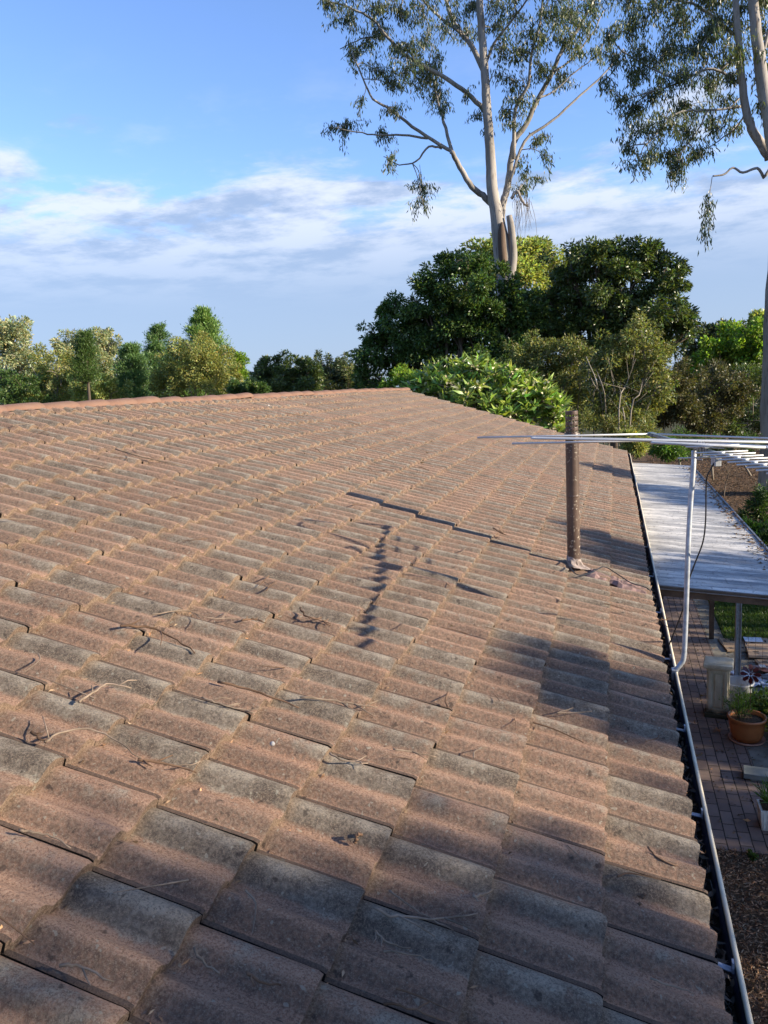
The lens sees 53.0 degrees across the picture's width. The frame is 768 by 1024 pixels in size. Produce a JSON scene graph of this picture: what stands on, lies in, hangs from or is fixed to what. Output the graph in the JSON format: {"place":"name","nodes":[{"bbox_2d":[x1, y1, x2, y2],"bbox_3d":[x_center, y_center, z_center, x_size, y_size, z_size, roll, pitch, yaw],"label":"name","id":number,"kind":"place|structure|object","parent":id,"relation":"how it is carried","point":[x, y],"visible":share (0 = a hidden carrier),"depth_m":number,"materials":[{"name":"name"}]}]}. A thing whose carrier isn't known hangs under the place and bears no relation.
{"place":"outdoors","nodes":[
{"label":"outdoors","id":0,"kind":"place"},
{"bbox_2d":[0,0,767,403],"label":"sky","id":1,"kind":"structure","parent":0,"point":[160,160],"materials":[{"name":"blue"}]},
{"bbox_2d":[532,383,759,444],"bbox_3d":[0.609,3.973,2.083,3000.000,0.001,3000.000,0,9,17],"label":"ground","id":2,"kind":"structure","parent":0,"point":[667,431],"depth_m":63.90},
{"bbox_2d":[0,314,53,393],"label":"gum tree","id":3,"kind":"object","parent":2,"relation":"on","point":[12,350],"visible":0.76,"depth_m":63.46,"materials":[{"name":"green plant"}]},
{"bbox_2d":[0,366,54,404],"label":"round tree","id":4,"kind":"object","parent":2,"relation":"on","point":[10,388],"visible":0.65,"depth_m":53.66,"materials":[{"name":"green plant"}]},
{"bbox_2d":[4,363,53,402],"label":"thicket","id":5,"kind":"object","parent":2,"relation":"on","point":[30,375],"visible":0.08,"depth_m":72.64,"materials":[{"name":"green plant"}]},
{"bbox_2d":[18,342,105,402],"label":"tree","id":6,"kind":"object","parent":2,"relation":"on","point":[59,390],"visible":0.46,"depth_m":54.69,"materials":[{"name":"green plant"}]},
{"bbox_2d":[63,327,106,399],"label":"pine tree","id":7,"kind":"object","parent":2,"relation":"on","point":[85,351],"visible":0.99,"depth_m":47.49,"materials":[{"name":"green plant"}]},
{"bbox_2d":[48,326,122,377],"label":"gum tree","id":8,"kind":"object","parent":2,"relation":"on","point":[104,340],"visible":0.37,"depth_m":65.57,"materials":[{"name":"green plant"}]},
{"bbox_2d":[65,372,135,401],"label":"bush","id":9,"kind":"object","parent":2,"relation":"on","point":[104,390],"visible":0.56,"depth_m":50.68,"materials":[{"name":"green plant"}]},
{"bbox_2d":[107,340,161,398],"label":"pine tree","id":10,"kind":"object","parent":2,"relation":"on","point":[130,363],"visible":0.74,"depth_m":52.32,"materials":[{"name":"green plant"}]},
{"bbox_2d":[138,321,177,395],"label":"pine tree","id":11,"kind":"object","parent":2,"relation":"on","point":[156,333],"visible":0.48,"depth_m":59.10,"materials":[{"name":"green plant"}]},
{"bbox_2d":[147,330,243,397],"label":"tree","id":12,"kind":"object","parent":2,"relation":"on","point":[186,376],"visible":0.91,"depth_m":49.05,"materials":[{"name":"green plant"}]},
{"bbox_2d":[161,304,243,396],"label":"pine tree","id":13,"kind":"object","parent":2,"relation":"on","point":[202,319],"visible":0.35,"depth_m":59.87,"materials":[{"name":"green plant"}]},
{"bbox_2d":[209,349,250,392],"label":"tree","id":14,"kind":"object","parent":2,"relation":"on","point":[243,358],"visible":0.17,"depth_m":52.50,"materials":[{"name":"green plant"}]},
{"bbox_2d":[227,377,272,393],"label":"bush","id":15,"kind":"object","parent":2,"relation":"on","point":[252,385],"visible":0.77,"depth_m":42.21,"materials":[{"name":"green plant"}]},
{"bbox_2d":[248,349,325,392],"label":"round tree","id":16,"kind":"object","parent":2,"relation":"on","point":[307,374],"visible":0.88,"depth_m":45.73,"materials":[{"name":"green plant"}]},
{"bbox_2d":[312,349,358,389],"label":"gum tree","id":17,"kind":"object","parent":2,"relation":"on","point":[333,370],"visible":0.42,"depth_m":63.66,"materials":[{"name":"green plant"}]},
{"bbox_2d":[322,364,383,389],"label":"thicket","id":18,"kind":"object","parent":2,"relation":"on","point":[327,384],"visible":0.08,"depth_m":61.92,"materials":[{"name":"green plant"}]},
{"bbox_2d":[0,387,753,1023],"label":"house","id":19,"kind":"structure","parent":2,"relation":"on","point":[568,937],"depth_m":2.91,"materials":[{"name":"tile"}]},
{"bbox_2d":[0,916,34,944],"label":"fallen twig","id":20,"kind":"object","parent":19,"relation":"on","point":[11,925],"visible":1,"depth_m":1.69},
{"bbox_2d":[30,730,46,743],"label":"fallen twig","id":21,"kind":"object","parent":19,"relation":"on","point":[34,734],"visible":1,"depth_m":2.34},
{"bbox_2d":[18,829,70,848],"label":"fallen twig","id":22,"kind":"object","parent":19,"relation":"on","point":[33,832],"visible":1,"depth_m":1.97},
{"bbox_2d":[42,677,94,698],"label":"fallen twig","id":23,"kind":"object","parent":19,"relation":"on","point":[71,688],"visible":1,"depth_m":2.63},
{"bbox_2d":[59,963,113,985],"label":"fallen twig","id":24,"kind":"object","parent":19,"relation":"on","point":[83,968],"visible":1,"depth_m":1.63,"materials":[{"name":"wood"}]},
{"bbox_2d":[42,716,140,757],"bbox_3d":[-0.914,0.702,2.395,0.319,0.122,0.114,-4,9,-4],"label":"fallen twig","id":25,"kind":"object","parent":19,"relation":"on","point":[52,736],"visible":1,"depth_m":2.41,"materials":[{"name":"wood"}]},
{"bbox_2d":[78,680,136,702],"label":"fallen twig","id":26,"kind":"object","parent":19,"relation":"on","point":[91,693],"visible":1,"depth_m":2.69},
{"bbox_2d":[115,448,181,465],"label":"fallen twig","id":27,"kind":"object","parent":19,"relation":"on","point":[143,457],"visible":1,"depth_m":5.92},
{"bbox_2d":[113,879,188,892],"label":"fallen twig","id":28,"kind":"object","parent":19,"relation":"on","point":[185,880],"visible":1,"depth_m":1.90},
{"bbox_2d":[120,619,194,653],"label":"fallen twig","id":29,"kind":"object","parent":19,"relation":"on","point":[142,626],"visible":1,"depth_m":3.19,"materials":[{"name":"wood"}]},
{"bbox_2d":[137,755,196,772],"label":"fallen twig","id":30,"kind":"object","parent":19,"relation":"on","point":[146,761],"visible":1,"depth_m":2.37,"materials":[{"name":"wood"}]},
{"bbox_2d":[151,605,235,625],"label":"fallen twig","id":31,"kind":"object","parent":19,"relation":"on","point":[194,613],"visible":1,"depth_m":3.46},
{"bbox_2d":[193,946,219,973],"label":"fallen twig","id":32,"kind":"object","parent":19,"relation":"on","point":[202,959],"visible":1,"depth_m":1.73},
{"bbox_2d":[201,697,260,713],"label":"fallen twig","id":33,"kind":"object","parent":19,"relation":"on","point":[230,705],"visible":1,"depth_m":2.79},
{"bbox_2d":[245,889,256,933],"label":"fallen twig","id":34,"kind":"object","parent":19,"relation":"on","point":[249,894],"visible":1,"depth_m":1.92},
{"bbox_2d":[217,680,298,707],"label":"fallen twig","id":35,"kind":"object","parent":19,"relation":"on","point":[234,685],"visible":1,"depth_m":2.93,"materials":[{"name":"wood"}]},
{"bbox_2d":[245,970,280,985],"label":"fallen twig","id":36,"kind":"object","parent":19,"relation":"on","point":[253,976],"visible":1,"depth_m":1.71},
{"bbox_2d":[299,607,330,625],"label":"fallen twig","id":37,"kind":"object","parent":19,"relation":"on","point":[303,612],"visible":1,"depth_m":3.74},
{"bbox_2d":[300,696,377,716],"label":"fallen twig","id":38,"kind":"object","parent":19,"relation":"on","point":[310,697],"visible":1,"depth_m":3.01,"materials":[{"name":"wood"}]},
{"bbox_2d":[329,752,367,766],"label":"fallen twig","id":39,"kind":"object","parent":19,"relation":"on","point":[338,758],"visible":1,"depth_m":2.64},
{"bbox_2d":[353,832,362,843],"bbox_3d":[-0.076,0.964,2.285,0.024,0.039,0.042,5,12,42],"label":"seed pod","id":40,"kind":"object","parent":19,"relation":"on","point":[357,834],"visible":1,"depth_m":2.27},
{"bbox_2d":[0,441,732,1023],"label":"roof litter","id":41,"kind":"object","parent":19,"relation":"on","point":[320,777],"visible":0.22,"depth_m":2.56,"materials":[{"name":"brown plant"}]},
{"bbox_2d":[373,930,410,948],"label":"fallen twig","id":42,"kind":"object","parent":19,"relation":"on","point":[381,937],"visible":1,"depth_m":1.91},
{"bbox_2d":[383,950,432,960],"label":"fallen twig","id":43,"kind":"object","parent":19,"relation":"on","point":[392,951],"visible":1,"depth_m":1.89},
{"bbox_2d":[383,1002,443,1021],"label":"fallen twig","id":44,"kind":"object","parent":19,"relation":"on","point":[400,1005],"visible":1,"depth_m":1.74,"materials":[{"name":"wood"}]},
{"bbox_2d":[393,748,435,759],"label":"fallen twig","id":45,"kind":"object","parent":19,"relation":"on","point":[417,753],"visible":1,"depth_m":2.79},
{"bbox_2d":[389,890,453,930],"bbox_3d":[0.095,1.062,2.046,0.190,0.064,0.015,2,10,29],"label":"fallen twig","id":46,"kind":"object","parent":19,"relation":"on","point":[397,896],"visible":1,"depth_m":2.05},
{"bbox_2d":[396,987,453,1012],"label":"fallen twig","id":47,"kind":"object","parent":19,"relation":"on","point":[403,990],"visible":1,"depth_m":1.78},
{"bbox_2d":[374,906,482,936],"bbox_3d":[0.126,1.068,2.003,0.287,0.087,0.105,-5,9,-13],"label":"fallen twig","id":48,"kind":"object","parent":19,"relation":"on","point":[404,917],"visible":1,"depth_m":2.01,"materials":[{"name":"wood"}]},
{"bbox_2d":[472,889,492,901],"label":"fallen twig","id":49,"kind":"object","parent":19,"relation":"on","point":[477,896],"visible":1,"depth_m":2.15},
{"bbox_2d":[533,721,583,742],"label":"fallen twig","id":50,"kind":"object","parent":19,"relation":"on","point":[554,729],"visible":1,"depth_m":3.25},
{"bbox_2d":[565,559,654,598],"bbox_3d":[1.723,0.521,5.994,0.642,0.290,0.371,-5,9,-9],"label":"loose wire","id":51,"kind":"object","parent":19,"relation":"on","point":[612,571],"visible":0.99,"depth_m":5.95,"materials":[{"name":"black rubber"}]},
{"bbox_2d":[477,432,767,679],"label":"tv antenna","id":52,"kind":"object","parent":19,"relation":"attached to","point":[702,445],"visible":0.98,"depth_m":4.41,"materials":[{"name":"metal"}]},
{"bbox_2d":[616,872,660,879],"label":"fallen twig","id":53,"kind":"object","parent":19,"relation":"on","point":[621,874],"visible":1,"depth_m":2.43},
{"bbox_2d":[647,846,677,865],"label":"fallen twig","id":54,"kind":"object","parent":19,"relation":"on","point":[653,853],"visible":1,"depth_m":2.55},
{"bbox_2d":[650,977,693,994],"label":"fallen twig","id":55,"kind":"object","parent":19,"relation":"on","point":[654,979],"visible":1,"depth_m":2.01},
{"bbox_2d":[633,486,736,1022],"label":"gutter silt","id":56,"kind":"object","parent":19,"relation":"on","point":[712,903],"visible":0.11,"depth_m":2.83,"materials":[{"name":"soil"}]},
{"bbox_2d":[628,457,739,1023],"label":"gutter leaves","id":57,"kind":"object","parent":56,"relation":"on","point":[718,949],"visible":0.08,"depth_m":3.17,"materials":[{"name":"brown plant"}]},
{"bbox_2d":[34,361,760,422],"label":"distant woods","id":58,"kind":"object","parent":2,"relation":"on","point":[756,404],"depth_m":83.17,"materials":[{"name":"green plant"}]},
{"bbox_2d":[376,362,421,388],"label":"rounded shrub","id":59,"kind":"object","parent":2,"relation":"on","point":[404,375],"visible":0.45,"depth_m":22.38,"materials":[{"name":"green plant"}]},
{"bbox_2d":[347,247,558,405],"bbox_3d":[2.361,-5.005,28.512,7.161,9.341,4.981,5,12,42],"label":"broadleaf tree","id":60,"kind":"object","parent":2,"relation":"on","point":[468,316],"visible":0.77,"depth_m":27.47,"materials":[{"name":"green plant"}]},
{"bbox_2d":[317,0,623,417],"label":"gum tree","id":61,"kind":"object","parent":2,"relation":"on","point":[504,243],"visible":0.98,"depth_m":32.76,"materials":[{"name":"green plant"}]},
{"bbox_2d":[394,350,575,431],"bbox_3d":[2.670,-1.778,20.967,5.139,5.231,2.623,0,9,17],"label":"frangipani","id":62,"kind":"object","parent":2,"relation":"on","point":[505,390],"visible":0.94,"depth_m":20.36,"materials":[{"name":"green plant"}]},
{"bbox_2d":[459,232,566,364],"bbox_3d":[7.256,-8.553,40.243,5.185,12.195,5.743,-7,10,-26],"label":"pale leaf tree","id":63,"kind":"object","parent":2,"relation":"on","point":[529,269],"visible":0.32,"depth_m":38.51,"materials":[{"name":"green plant"}]},
{"bbox_2d":[495,329,624,433],"bbox_3d":[5.806,-3.082,25.597,4.245,6.095,2.523,0,9,17],"label":"olive shrub tree","id":64,"kind":"object","parent":2,"relation":"on","point":[561,362],"visible":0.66,"depth_m":24.91,"materials":[{"name":"green plant"}]},
{"bbox_2d":[532,233,701,448],"bbox_3d":[7.949,-5.134,27.453,6.328,9.306,4.006,0,9,17],"label":"broadleaf tree","id":65,"kind":"object","parent":2,"relation":"on","point":[610,301],"visible":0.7,"depth_m":26.44,"materials":[{"name":"green plant"}]},
{"bbox_2d":[570,343,664,453],"bbox_3d":[6.979,-2.358,23.014,2.722,5.335,2.188,2,10,31],"label":"bare stem shrub","id":66,"kind":"object","parent":2,"relation":"on","point":[647,425],"visible":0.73,"depth_m":22.68,"materials":[{"name":"green plant"}]},
{"bbox_2d":[575,308,680,443],"bbox_3d":[7.480,-3.012,23.608,3.236,6.342,2.169,-4,9,-6],"label":"olive shrub tree","id":67,"kind":"object","parent":2,"relation":"on","point":[631,336],"visible":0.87,"depth_m":23.16,"materials":[{"name":"green plant"}]},
{"bbox_2d":[612,427,651,462],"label":"shrub","id":68,"kind":"object","parent":2,"relation":"on","point":[636,450],"visible":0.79,"depth_m":19.32,"materials":[{"name":"green plant"}]},
{"bbox_2d":[631,431,767,523],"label":"garden bed","id":69,"kind":"object","parent":2,"relation":"on","point":[643,459],"visible":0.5,"depth_m":32.11,"materials":[{"name":"soil"}]},
{"bbox_2d":[646,436,690,464],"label":"shrub","id":70,"kind":"object","parent":69,"relation":"on","point":[670,452],"visible":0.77,"depth_m":20.06,"materials":[{"name":"green plant"}]},
{"bbox_2d":[636,355,711,464],"bbox_3d":[11.287,-3.604,30.254,2.944,5.076,2.397,0,9,17],"label":"thicket","id":71,"kind":"object","parent":69,"relation":"on","point":[683,406],"visible":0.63,"depth_m":29.63,"materials":[{"name":"green plant"}]},
{"bbox_2d":[595,0,767,490],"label":"gum tree","id":72,"kind":"object","parent":69,"relation":"on","point":[721,26],"visible":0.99,"depth_m":25.46,"materials":[{"name":"green plant"}]},
{"bbox_2d":[670,425,711,464],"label":"shrub","id":73,"kind":"object","parent":69,"relation":"on","point":[676,431],"visible":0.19,"depth_m":23.70,"materials":[{"name":"green plant"}]},
{"bbox_2d":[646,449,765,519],"bbox_3d":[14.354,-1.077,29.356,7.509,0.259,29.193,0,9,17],"label":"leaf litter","id":74,"kind":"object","parent":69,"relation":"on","point":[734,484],"visible":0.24,"depth_m":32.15,"materials":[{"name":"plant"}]},
{"bbox_2d":[673,317,746,439],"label":"broadleaf tree","id":75,"kind":"object","parent":69,"relation":"on","point":[709,329],"visible":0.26,"depth_m":45.86,"materials":[{"name":"green plant"}]},
{"bbox_2d":[669,357,761,479],"bbox_3d":[13.441,-3.760,30.969,3.738,4.935,3.502,0,9,17],"label":"thicket","id":76,"kind":"object","parent":69,"relation":"on","point":[737,396],"visible":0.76,"depth_m":30.22,"materials":[{"name":"green plant"}]},
{"bbox_2d":[685,313,763,452],"bbox_3d":[17.305,-6.141,38.218,4.590,7.065,3.892,0,9,17],"label":"broadleaf tree","id":77,"kind":"object","parent":69,"relation":"on","point":[732,344],"visible":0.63,"depth_m":36.91,"materials":[{"name":"green plant"}]},
{"bbox_2d":[704,430,764,496],"bbox_3d":[11.754,-1.639,26.343,2.385,2.350,1.688,0,9,17],"label":"shrub","id":78,"kind":"object","parent":69,"relation":"on","point":[748,449],"visible":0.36,"depth_m":26.07,"materials":[{"name":"green plant"}]},
{"bbox_2d":[721,360,761,475],"bbox_3d":[15.052,-3.840,31.603,3.128,4.745,2.837,0,9,17],"label":"thicket","id":79,"kind":"object","parent":69,"relation":"on","point":[755,370],"visible":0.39,"depth_m":31.22,"materials":[{"name":"green plant"}]},
{"bbox_2d":[734,479,767,522],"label":"shrub","id":80,"kind":"object","parent":69,"relation":"on","point":[759,505],"visible":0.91,"depth_m":19.79,"materials":[{"name":"green plant"}]},
{"bbox_2d":[742,308,763,380],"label":"broadleaf tree","id":81,"kind":"object","parent":69,"relation":"on","point":[756,313],"visible":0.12,"depth_m":40.17,"materials":[{"name":"green plant"}]},
{"bbox_2d":[741,514,767,532],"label":"shrub","id":82,"kind":"object","parent":69,"relation":"on","point":[753,525],"visible":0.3,"depth_m":17.07,"materials":[{"name":"green plant"}]},
{"bbox_2d":[693,599,722,641],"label":"concrete kerb","id":83,"kind":"structure","parent":2,"relation":"on","point":[703,605],"depth_m":13.51,"materials":[{"name":"concrete"}]},
{"bbox_2d":[709,641,767,795],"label":"concrete strip","id":84,"kind":"object","parent":2,"relation":"on","point":[719,650],"visible":0.25,"depth_m":10.38,"materials":[{"name":"concrete"}]},
{"bbox_2d":[633,463,767,675],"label":"carport","id":85,"kind":"object","parent":84,"relation":"on","point":[727,568],"visible":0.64,"depth_m":8.91,"materials":[{"name":"metal"}]},
{"bbox_2d":[679,466,767,569],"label":"carport litter","id":86,"kind":"object","parent":85,"relation":"on","point":[748,535],"visible":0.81,"depth_m":10.24,"materials":[{"name":"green plant"}]},
{"bbox_2d":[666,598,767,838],"bbox_3d":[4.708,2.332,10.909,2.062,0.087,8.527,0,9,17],"label":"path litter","id":87,"kind":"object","parent":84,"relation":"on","point":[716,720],"visible":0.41,"depth_m":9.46,"materials":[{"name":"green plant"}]},
{"bbox_2d":[718,638,746,651],"bbox_3d":[5.548,2.089,12.109,0.420,0.025,0.620,-1,9,11],"label":"flattened carton","id":88,"kind":"object","parent":84,"relation":"on","point":[728,645],"visible":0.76,"depth_m":12.10,"materials":[{"name":"cardboard"}]},
{"bbox_2d":[729,675,754,709],"bbox_3d":[4.489,2.324,9.758,0.376,0.390,0.376,0,9,17],"label":"plastic tub","id":89,"kind":"object","parent":84,"relation":"on","point":[735,680],"visible":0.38,"depth_m":9.67,"materials":[{"name":"grey"}]},
{"bbox_2d":[727,709,767,746],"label":"terracotta pot","id":90,"kind":"object","parent":84,"relation":"on","point":[749,730],"visible":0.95,"depth_m":8.87,"materials":[{"name":"ceramic"}]},
{"bbox_2d":[719,685,758,718],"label":"feathery herb","id":91,"kind":"object","parent":90,"relation":"on","point":[740,705],"visible":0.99,"depth_m":8.97,"materials":[{"name":"green plant"}]},
{"bbox_2d":[740,665,760,712],"bbox_3d":[4.243,2.098,8.911,0.222,0.662,0.106,0,9,17],"label":"garden spinner","id":92,"kind":"object","parent":90,"relation":"in","point":[750,681],"visible":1,"depth_m":8.88,"materials":[{"name":"red plastic"}]},
{"bbox_2d":[729,681,767,725],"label":"flowering bush","id":93,"kind":"object","parent":84,"relation":"on","point":[761,706],"visible":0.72,"depth_m":9.32,"materials":[{"name":"green plant"}]},
{"bbox_2d":[730,669,767,686],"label":"printed bag","id":94,"kind":"object","parent":84,"relation":"on","point":[756,683],"visible":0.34,"depth_m":10.71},
{"bbox_2d":[741,630,767,681],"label":"wire panel","id":95,"kind":"object","parent":84,"relation":"on","point":[755,650],"visible":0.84,"depth_m":10.58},
{"bbox_2d":[743,765,767,781],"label":"grey plank","id":96,"kind":"object","parent":84,"relation":"on","point":[752,773],"visible":1,"depth_m":8.09,"materials":[{"name":"wood"}]},
{"bbox_2d":[755,659,767,672],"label":"flattened carton","id":97,"kind":"object","parent":84,"relation":"on","point":[765,661],"visible":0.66,"depth_m":11.30,"materials":[{"name":"cardboard"}]},
{"bbox_2d":[744,638,767,658],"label":"flattened carton","id":98,"kind":"object","parent":97,"relation":"on","point":[761,649],"visible":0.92,"depth_m":11.75,"materials":[{"name":"cardboard"}]},
{"bbox_2d":[743,637,762,641],"bbox_3d":[5.834,2.014,12.159,0.260,0.002,0.220,0,9,17],"label":"paper label","id":99,"kind":"object","parent":98,"relation":"on","point":[754,639],"visible":0.86,"depth_m":12.15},
{"bbox_2d":[748,664,767,671],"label":"printed bag","id":100,"kind":"object","parent":97,"relation":"on","point":[765,667],"visible":0.63,"depth_m":10.98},
{"bbox_2d":[756,799,767,830],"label":"planter","id":101,"kind":"object","parent":84,"relation":"on","point":[762,809],"visible":1,"depth_m":7.19,"materials":[{"name":"white plastic"}]},
{"bbox_2d":[749,774,767,802],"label":"strappy plant","id":102,"kind":"object","parent":101,"relation":"in","point":[763,796],"visible":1,"depth_m":7.26,"materials":[{"name":"green plant"}]},
{"bbox_2d":[756,673,767,684],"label":"printed bag","id":103,"kind":"object","parent":84,"relation":"on","point":[764,679],"visible":0.66,"depth_m":10.67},
{"bbox_2d":[714,841,767,854],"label":"path edging","id":104,"kind":"object","parent":2,"relation":"on","point":[755,849],"visible":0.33,"depth_m":6.96,"materials":[{"name":"concrete"}]},
{"bbox_2d":[716,845,767,1023],"bbox_3d":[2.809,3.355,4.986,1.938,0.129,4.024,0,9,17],"label":"bark mulch","id":105,"kind":"object","parent":2,"relation":"on","point":[739,884],"visible":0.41,"depth_m":6.08,"materials":[{"name":"wood"}]},
{"bbox_2d":[744,848,758,861],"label":"weed tuft","id":106,"kind":"object","parent":105,"relation":"on","point":[752,856],"visible":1,"depth_m":6.76,"materials":[{"name":"green plant"}]},
{"bbox_2d":[662,596,767,846],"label":"brick path","id":107,"kind":"structure","parent":0,"point":[723,765],"depth_m":8.70,"materials":[{"name":"brick"}]},
{"bbox_2d":[703,656,733,719],"bbox_3d":[4.199,2.207,9.665,0.340,0.700,0.340,1,10,26],"label":"pedestal","id":108,"kind":"object","parent":107,"relation":"on","point":[718,669],"visible":0.96,"depth_m":9.56,"materials":[{"name":"beige paint"}]},
{"bbox_2d":[708,600,767,639],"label":"lawn","id":109,"kind":"structure","parent":0,"point":[723,634],"depth_m":13.21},
{"bbox_2d":[755,527,767,546],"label":"shrub","id":110,"kind":"object","parent":109,"relation":"on","point":[761,534],"visible":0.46,"depth_m":14.76,"materials":[{"name":"green plant"}]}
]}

